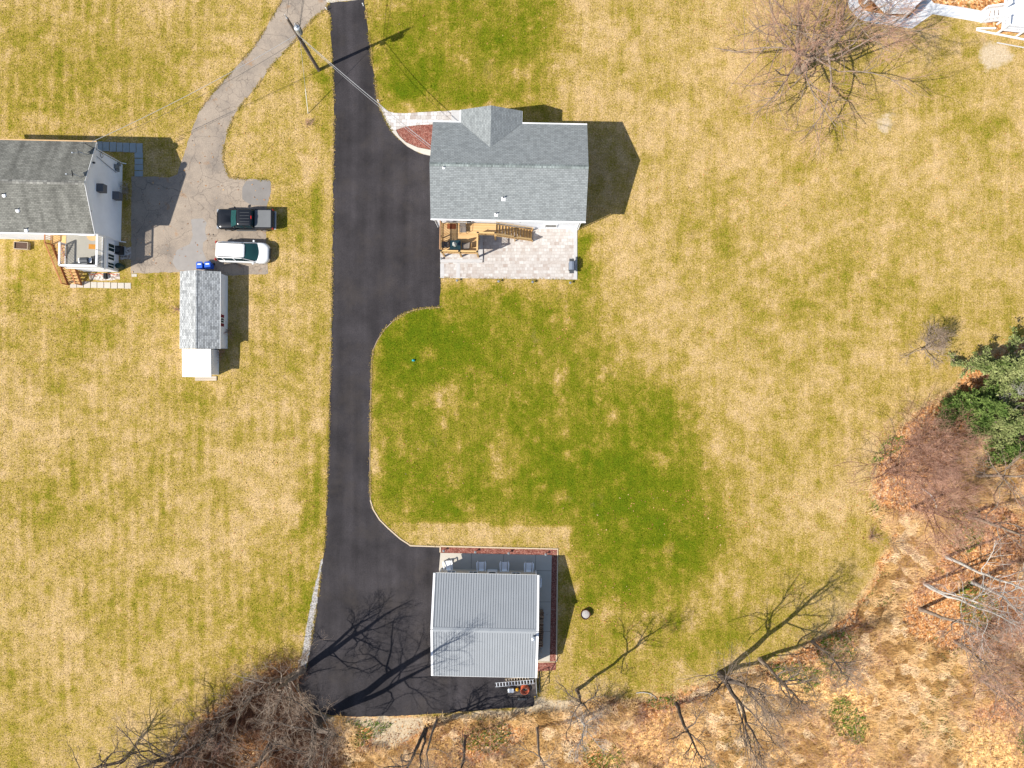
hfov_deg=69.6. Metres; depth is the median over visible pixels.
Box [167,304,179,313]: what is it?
bare shrub
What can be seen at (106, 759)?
bare tree
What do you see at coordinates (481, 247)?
patio coping
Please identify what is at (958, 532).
bare tree
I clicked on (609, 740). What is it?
brushwood
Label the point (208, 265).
recycling cart
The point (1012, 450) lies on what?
evergreen tree
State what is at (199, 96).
service cable
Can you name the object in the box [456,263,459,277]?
patio border
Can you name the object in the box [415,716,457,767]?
bare tree
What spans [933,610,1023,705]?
bare tree
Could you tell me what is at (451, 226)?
doormat
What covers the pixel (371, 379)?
kerb
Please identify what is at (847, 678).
bare tree
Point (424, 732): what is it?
bare tree
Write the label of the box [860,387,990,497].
bare tree
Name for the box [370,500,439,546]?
kerb
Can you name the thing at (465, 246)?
patio chair
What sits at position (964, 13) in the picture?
white path
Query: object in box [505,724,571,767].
bare tree
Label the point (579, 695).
bare tree
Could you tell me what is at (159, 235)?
old driveway
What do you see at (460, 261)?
patio coping
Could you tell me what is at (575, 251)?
patio border
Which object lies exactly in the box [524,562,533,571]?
adirondack chair
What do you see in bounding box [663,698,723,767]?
bare tree
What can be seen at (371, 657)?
driveway
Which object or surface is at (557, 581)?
kerb
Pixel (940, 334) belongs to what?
bare tree
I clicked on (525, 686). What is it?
hose coil
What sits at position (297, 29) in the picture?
utility pole
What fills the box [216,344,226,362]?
bare shrub
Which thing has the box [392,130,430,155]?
border
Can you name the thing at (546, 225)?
window
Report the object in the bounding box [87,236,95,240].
doormat
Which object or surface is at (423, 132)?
mulch bed
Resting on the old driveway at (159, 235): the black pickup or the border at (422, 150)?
the black pickup
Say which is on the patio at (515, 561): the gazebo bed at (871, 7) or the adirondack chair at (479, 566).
the adirondack chair at (479, 566)
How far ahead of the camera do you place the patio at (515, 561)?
69.96 m
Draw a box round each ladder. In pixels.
[496,679,533,686]
[505,678,529,681]
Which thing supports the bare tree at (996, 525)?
on the ground at (22, 272)
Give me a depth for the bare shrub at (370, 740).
69.47 m
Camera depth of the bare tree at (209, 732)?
67.09 m
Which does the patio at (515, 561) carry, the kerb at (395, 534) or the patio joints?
the patio joints
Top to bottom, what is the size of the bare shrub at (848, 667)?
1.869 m
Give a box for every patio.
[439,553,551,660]
[440,235,482,262]
[444,228,576,279]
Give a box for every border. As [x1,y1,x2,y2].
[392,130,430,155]
[440,263,443,277]
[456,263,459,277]
[574,229,576,278]
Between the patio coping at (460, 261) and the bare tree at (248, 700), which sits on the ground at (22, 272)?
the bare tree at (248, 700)
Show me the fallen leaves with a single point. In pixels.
(679, 696)
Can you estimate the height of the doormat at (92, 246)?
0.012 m
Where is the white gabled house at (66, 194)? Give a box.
[0,139,125,285]
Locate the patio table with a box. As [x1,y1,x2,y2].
[450,240,460,249]
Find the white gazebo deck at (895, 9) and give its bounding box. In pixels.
[864,0,929,19]
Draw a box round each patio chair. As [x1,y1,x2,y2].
[442,240,449,248]
[459,223,466,233]
[461,242,469,249]
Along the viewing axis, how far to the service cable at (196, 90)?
64.11 m
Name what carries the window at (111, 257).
in the white gabled house at (66, 194)
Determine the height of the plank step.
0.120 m
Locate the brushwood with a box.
[395,352,1023,767]
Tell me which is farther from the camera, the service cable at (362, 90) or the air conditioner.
the air conditioner
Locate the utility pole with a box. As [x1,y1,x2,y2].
[284,14,320,71]
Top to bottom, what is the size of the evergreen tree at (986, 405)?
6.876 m
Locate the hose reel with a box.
[103,273,107,278]
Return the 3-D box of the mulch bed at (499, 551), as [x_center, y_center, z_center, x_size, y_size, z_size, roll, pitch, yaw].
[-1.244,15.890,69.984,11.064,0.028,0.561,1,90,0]
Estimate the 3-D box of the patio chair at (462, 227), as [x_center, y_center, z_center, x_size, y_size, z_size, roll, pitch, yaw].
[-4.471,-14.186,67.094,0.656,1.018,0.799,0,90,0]
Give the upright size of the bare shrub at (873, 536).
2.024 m
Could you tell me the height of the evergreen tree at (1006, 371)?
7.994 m
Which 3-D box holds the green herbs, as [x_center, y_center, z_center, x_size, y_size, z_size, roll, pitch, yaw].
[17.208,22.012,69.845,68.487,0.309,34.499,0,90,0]
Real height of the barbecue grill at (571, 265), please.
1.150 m
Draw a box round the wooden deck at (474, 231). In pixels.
[439,220,532,257]
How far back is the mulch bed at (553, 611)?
69.97 m
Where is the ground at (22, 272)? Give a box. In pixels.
[0,0,1023,767]
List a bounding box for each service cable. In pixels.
[92,35,295,141]
[97,41,295,144]
[298,35,430,145]
[307,44,429,147]
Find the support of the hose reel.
on the gravel bed at (100, 277)
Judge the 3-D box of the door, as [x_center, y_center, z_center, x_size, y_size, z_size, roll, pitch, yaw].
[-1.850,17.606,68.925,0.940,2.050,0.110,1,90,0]
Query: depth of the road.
69.99 m
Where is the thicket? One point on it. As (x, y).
(277, 761)
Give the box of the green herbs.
[341,436,1023,767]
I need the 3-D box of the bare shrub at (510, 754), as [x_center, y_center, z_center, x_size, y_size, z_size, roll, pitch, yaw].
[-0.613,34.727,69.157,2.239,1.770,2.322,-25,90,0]
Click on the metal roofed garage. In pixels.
(484, 623)
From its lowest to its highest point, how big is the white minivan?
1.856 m
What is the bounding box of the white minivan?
[215,240,270,264]
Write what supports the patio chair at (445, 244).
on the wooden deck at (474, 231)
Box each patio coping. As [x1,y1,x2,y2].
[440,259,481,262]
[480,235,482,259]
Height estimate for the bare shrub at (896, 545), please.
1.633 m
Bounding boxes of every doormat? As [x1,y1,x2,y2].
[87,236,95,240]
[89,244,95,248]
[447,224,455,228]
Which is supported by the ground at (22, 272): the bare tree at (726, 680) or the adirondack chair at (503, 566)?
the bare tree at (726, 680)
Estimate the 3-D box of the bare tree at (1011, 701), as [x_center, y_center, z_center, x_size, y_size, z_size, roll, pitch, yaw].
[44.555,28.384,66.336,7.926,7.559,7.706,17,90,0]
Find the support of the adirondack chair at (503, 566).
on the patio at (515, 561)
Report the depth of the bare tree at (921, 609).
62.66 m
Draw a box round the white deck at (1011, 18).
[976,0,1023,47]
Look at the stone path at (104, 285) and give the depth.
69.96 m
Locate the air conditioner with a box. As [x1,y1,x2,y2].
[114,246,124,255]
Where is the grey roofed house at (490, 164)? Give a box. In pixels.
[429,105,588,228]
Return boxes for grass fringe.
[198,0,564,644]
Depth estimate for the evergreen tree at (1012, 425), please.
65.92 m
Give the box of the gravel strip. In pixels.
[300,559,322,666]
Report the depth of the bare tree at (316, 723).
58.87 m
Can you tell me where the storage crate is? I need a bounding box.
[508,687,513,692]
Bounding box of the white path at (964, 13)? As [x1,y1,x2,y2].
[848,0,985,28]
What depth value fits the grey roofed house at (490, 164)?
64.44 m
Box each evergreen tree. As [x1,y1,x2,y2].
[935,378,1009,438]
[948,326,1023,410]
[962,390,1023,450]
[980,428,1023,468]
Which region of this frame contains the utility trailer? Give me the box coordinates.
[500,678,536,699]
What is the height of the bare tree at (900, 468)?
11.241 m
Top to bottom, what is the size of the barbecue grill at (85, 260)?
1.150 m
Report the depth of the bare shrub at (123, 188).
69.46 m
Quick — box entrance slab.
[451,110,459,120]
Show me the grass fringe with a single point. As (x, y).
(261, 179)
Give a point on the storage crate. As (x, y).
(510, 689)
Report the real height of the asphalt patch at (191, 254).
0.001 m
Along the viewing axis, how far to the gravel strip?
69.99 m
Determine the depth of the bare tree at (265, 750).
65.98 m
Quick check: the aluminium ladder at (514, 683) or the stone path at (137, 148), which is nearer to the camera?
the aluminium ladder at (514, 683)
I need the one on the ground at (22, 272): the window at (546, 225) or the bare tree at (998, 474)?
the bare tree at (998, 474)
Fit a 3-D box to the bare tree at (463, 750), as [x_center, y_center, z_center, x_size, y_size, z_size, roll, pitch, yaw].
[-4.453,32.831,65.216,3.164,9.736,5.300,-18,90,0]
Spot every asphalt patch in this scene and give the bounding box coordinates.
[172,218,206,270]
[242,180,270,204]
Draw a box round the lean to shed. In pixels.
[182,349,218,376]
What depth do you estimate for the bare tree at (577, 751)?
65.70 m
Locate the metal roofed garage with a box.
[430,568,538,677]
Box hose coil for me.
[520,685,529,694]
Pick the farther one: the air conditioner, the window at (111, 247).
the air conditioner
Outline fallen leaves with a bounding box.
[3,0,1023,767]
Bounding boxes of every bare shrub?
[118,181,130,198]
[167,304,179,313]
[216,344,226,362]
[224,320,235,339]
[301,118,311,129]
[359,738,384,756]
[497,743,517,764]
[627,702,646,734]
[793,702,811,719]
[834,655,860,683]
[866,527,882,545]
[884,532,908,555]
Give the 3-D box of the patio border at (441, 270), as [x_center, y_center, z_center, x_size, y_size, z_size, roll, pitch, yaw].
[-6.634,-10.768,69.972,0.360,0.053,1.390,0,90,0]
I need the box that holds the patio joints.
[471,554,549,631]
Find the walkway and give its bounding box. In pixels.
[380,106,450,130]
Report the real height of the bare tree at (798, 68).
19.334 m
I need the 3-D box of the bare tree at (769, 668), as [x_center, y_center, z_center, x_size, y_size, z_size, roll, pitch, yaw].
[24.791,26.337,64.424,5.023,11.338,6.305,17,90,0]
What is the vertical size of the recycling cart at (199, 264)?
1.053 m
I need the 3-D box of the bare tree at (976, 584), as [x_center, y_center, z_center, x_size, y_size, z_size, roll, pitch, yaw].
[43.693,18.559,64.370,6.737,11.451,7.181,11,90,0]
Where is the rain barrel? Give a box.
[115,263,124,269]
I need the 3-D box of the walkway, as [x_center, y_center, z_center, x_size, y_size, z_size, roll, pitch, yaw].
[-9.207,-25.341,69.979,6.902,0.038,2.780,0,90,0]
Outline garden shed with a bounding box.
[180,270,227,348]
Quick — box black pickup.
[217,206,275,231]
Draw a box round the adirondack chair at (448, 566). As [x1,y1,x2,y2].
[442,560,452,569]
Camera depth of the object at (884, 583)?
69.62 m
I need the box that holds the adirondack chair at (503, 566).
[499,561,508,571]
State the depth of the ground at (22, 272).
70.00 m
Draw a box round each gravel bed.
[89,273,119,280]
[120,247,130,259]
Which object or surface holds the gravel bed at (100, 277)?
on the ground at (22, 272)
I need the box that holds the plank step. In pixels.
[195,376,216,380]
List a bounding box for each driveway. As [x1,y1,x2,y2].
[131,0,326,275]
[299,0,533,716]
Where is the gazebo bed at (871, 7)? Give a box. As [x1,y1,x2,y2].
[858,0,919,17]
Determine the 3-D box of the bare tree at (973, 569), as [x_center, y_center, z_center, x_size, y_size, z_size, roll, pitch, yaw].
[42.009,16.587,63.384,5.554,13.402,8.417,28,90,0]
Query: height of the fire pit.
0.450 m
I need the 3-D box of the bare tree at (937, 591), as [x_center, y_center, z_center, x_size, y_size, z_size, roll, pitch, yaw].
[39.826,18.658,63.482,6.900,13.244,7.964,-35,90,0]
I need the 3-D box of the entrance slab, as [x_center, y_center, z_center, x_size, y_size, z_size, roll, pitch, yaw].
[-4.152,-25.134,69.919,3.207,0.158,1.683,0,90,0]
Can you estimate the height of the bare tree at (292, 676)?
13.043 m
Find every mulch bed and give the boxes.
[396,124,432,149]
[441,547,556,554]
[537,663,555,670]
[550,556,556,660]
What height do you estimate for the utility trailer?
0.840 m
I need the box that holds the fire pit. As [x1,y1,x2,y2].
[581,609,589,619]
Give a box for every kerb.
[369,307,439,499]
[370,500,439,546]
[440,545,557,662]
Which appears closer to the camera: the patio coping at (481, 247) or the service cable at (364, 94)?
the service cable at (364, 94)
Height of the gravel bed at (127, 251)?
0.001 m
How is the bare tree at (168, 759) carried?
on the ground at (22, 272)
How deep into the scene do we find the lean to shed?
67.85 m
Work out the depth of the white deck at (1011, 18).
69.05 m
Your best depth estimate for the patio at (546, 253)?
69.96 m
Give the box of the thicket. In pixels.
[145,644,350,767]
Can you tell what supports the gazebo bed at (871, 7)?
on the ground at (22, 272)
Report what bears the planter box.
on the ground at (22, 272)
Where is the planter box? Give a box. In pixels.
[13,241,30,249]
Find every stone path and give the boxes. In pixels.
[70,281,130,288]
[96,142,142,176]
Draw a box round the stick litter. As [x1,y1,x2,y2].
[175,357,1023,767]
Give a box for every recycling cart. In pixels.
[196,261,204,269]
[204,261,214,268]
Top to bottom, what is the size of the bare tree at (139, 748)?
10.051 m
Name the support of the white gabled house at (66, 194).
on the ground at (22, 272)
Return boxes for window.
[107,242,114,252]
[107,253,114,261]
[107,261,114,269]
[544,224,556,227]
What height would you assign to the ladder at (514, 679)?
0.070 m
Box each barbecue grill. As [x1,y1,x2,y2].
[78,257,93,264]
[569,259,574,272]
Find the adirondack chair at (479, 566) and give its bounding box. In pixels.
[476,561,485,570]
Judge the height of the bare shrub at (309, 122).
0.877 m
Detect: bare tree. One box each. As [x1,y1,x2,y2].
[59,723,160,767]
[86,708,235,767]
[104,725,204,767]
[169,687,254,767]
[196,672,286,759]
[219,704,298,767]
[227,631,334,758]
[248,687,351,767]
[372,724,444,767]
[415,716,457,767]
[447,723,473,767]
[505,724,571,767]
[552,673,613,756]
[564,707,606,764]
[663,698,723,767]
[677,640,803,767]
[714,0,960,167]
[758,652,832,723]
[811,640,876,698]
[821,412,977,532]
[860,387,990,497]
[897,450,1005,584]
[899,314,959,372]
[918,595,1023,661]
[923,566,1023,661]
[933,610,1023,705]
[944,533,1023,615]
[951,657,1023,741]
[957,442,1023,519]
[965,483,1023,584]
[970,566,1023,642]
[1000,374,1023,406]
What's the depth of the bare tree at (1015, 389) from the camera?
64.35 m
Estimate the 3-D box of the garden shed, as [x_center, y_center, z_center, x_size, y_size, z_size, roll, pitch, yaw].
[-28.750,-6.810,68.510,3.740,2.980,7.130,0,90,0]
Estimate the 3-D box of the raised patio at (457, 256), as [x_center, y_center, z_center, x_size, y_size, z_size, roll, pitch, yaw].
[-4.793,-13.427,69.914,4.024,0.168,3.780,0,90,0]
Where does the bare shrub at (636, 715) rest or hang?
on the ground at (22, 272)
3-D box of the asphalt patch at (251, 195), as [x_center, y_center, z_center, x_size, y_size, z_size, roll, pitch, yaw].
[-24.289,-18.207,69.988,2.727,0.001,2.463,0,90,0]
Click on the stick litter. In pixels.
(777, 667)
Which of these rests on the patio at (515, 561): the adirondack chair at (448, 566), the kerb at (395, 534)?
the adirondack chair at (448, 566)
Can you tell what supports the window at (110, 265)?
in the white gabled house at (66, 194)
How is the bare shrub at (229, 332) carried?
on the ground at (22, 272)
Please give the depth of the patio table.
66.89 m
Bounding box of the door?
[487,569,496,573]
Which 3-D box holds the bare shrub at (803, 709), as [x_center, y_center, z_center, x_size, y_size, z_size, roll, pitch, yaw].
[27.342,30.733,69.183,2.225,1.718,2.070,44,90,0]
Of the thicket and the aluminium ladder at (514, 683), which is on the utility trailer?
the aluminium ladder at (514, 683)
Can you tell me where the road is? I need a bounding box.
[326,0,348,2]

